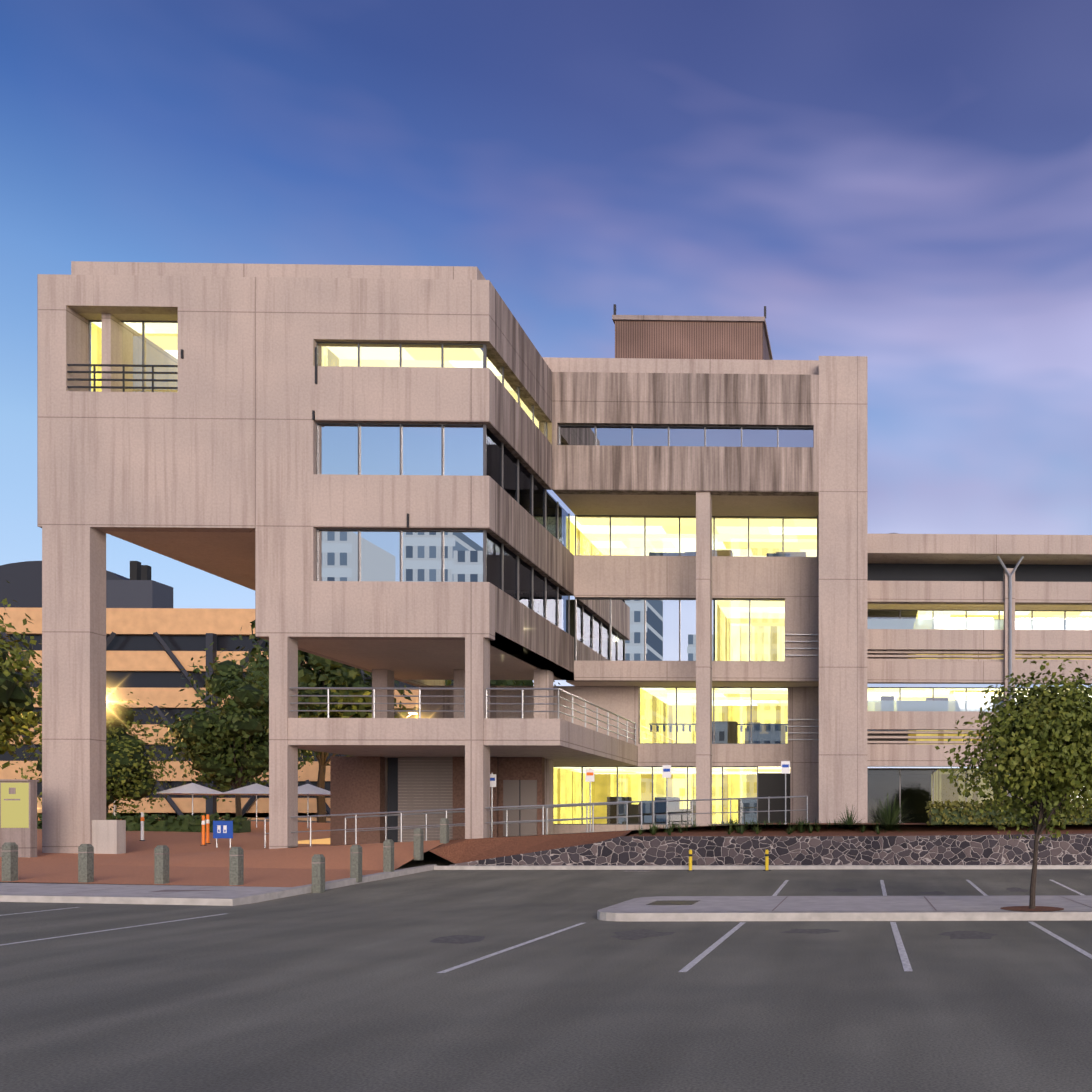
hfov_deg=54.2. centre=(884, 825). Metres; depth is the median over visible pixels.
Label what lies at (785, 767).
parking sign
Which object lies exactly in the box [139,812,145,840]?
delineator
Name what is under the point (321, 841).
road
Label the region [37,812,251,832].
hedge
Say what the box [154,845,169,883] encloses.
bollard
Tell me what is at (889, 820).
flax shrub
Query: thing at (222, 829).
sign
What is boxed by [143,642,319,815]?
tree
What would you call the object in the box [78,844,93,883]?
bollard
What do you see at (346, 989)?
ground
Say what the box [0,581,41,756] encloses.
tree
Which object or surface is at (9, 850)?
bollard
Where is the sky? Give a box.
[0,0,1091,767]
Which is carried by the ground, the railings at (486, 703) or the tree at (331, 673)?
the tree at (331, 673)
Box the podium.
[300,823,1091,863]
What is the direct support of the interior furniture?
on the office building at (209, 465)
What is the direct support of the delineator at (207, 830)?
on the pavement
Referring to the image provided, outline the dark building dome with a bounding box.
[0,561,172,607]
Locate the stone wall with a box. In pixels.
[450,834,1091,865]
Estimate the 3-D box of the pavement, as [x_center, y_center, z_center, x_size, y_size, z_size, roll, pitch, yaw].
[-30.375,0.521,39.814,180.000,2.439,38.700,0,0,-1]
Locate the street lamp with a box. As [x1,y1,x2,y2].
[106,702,116,815]
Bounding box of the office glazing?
[89,320,1091,824]
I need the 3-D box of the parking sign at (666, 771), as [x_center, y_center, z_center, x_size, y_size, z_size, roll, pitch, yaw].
[-7.878,-1.023,35.278,0.320,2.400,0.120,0,0,-1]
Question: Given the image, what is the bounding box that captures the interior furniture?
[607,550,1015,823]
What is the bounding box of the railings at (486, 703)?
[289,687,635,744]
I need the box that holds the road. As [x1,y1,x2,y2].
[298,838,329,843]
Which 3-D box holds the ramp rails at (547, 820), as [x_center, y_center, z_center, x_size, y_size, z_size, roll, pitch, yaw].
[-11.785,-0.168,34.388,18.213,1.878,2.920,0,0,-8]
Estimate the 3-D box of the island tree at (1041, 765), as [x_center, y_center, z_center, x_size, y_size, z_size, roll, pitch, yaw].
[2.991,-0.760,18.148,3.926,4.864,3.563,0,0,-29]
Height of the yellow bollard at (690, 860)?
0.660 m
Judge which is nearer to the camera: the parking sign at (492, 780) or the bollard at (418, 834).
the bollard at (418, 834)
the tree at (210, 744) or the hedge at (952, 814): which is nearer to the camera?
the hedge at (952, 814)
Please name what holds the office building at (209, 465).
on the ground
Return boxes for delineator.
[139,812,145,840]
[200,815,205,845]
[205,814,210,843]
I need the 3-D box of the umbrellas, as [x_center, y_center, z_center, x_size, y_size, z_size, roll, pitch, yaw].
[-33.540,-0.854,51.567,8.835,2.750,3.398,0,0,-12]
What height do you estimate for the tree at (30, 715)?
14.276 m
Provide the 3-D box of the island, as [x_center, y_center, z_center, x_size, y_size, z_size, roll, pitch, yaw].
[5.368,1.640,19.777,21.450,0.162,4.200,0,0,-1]
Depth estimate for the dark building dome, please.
166.45 m
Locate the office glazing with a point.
(635, 630)
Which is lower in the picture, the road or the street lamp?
the road
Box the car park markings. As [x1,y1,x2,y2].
[0,880,1091,972]
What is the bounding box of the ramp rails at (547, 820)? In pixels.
[264,796,807,847]
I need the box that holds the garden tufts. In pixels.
[635,817,900,834]
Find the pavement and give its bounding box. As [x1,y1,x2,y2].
[0,818,1091,905]
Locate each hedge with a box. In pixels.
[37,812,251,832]
[925,800,1091,826]
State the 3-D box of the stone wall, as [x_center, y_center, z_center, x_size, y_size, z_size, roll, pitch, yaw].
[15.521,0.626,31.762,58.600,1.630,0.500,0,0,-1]
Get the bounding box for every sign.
[213,821,232,847]
[490,773,495,836]
[585,768,593,831]
[662,764,670,827]
[781,760,789,824]
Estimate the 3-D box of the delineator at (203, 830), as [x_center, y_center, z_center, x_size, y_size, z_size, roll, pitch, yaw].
[-26.039,0.218,37.262,0.222,1.200,0.222,0,0,21]
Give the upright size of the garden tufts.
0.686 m
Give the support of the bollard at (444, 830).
on the pavement
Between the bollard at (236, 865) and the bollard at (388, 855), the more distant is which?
the bollard at (388, 855)
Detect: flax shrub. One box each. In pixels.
[832,804,863,829]
[865,793,911,831]
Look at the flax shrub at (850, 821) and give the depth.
34.32 m
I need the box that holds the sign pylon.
[0,779,38,857]
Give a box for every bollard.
[1,842,17,882]
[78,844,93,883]
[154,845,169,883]
[229,847,243,884]
[311,854,324,892]
[350,845,362,881]
[383,839,393,871]
[413,828,423,859]
[440,818,448,844]
[687,850,693,870]
[763,850,770,870]
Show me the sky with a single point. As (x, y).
(905, 186)
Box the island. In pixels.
[597,895,1091,920]
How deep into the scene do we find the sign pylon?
30.28 m
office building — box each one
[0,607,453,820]
[37,261,1091,853]
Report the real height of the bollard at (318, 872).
1.030 m
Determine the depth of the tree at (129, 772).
48.45 m
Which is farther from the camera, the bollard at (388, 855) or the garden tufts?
the garden tufts
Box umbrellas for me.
[153,783,329,827]
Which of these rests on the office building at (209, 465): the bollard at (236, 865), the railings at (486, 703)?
the railings at (486, 703)
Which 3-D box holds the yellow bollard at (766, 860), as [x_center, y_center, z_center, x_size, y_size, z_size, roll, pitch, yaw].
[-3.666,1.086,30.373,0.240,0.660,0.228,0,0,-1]
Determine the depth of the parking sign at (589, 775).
35.18 m
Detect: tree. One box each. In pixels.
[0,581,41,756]
[0,616,41,768]
[11,687,177,818]
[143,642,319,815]
[220,620,412,822]
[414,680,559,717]
[935,655,1091,908]
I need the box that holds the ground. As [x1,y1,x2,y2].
[0,819,1091,1091]

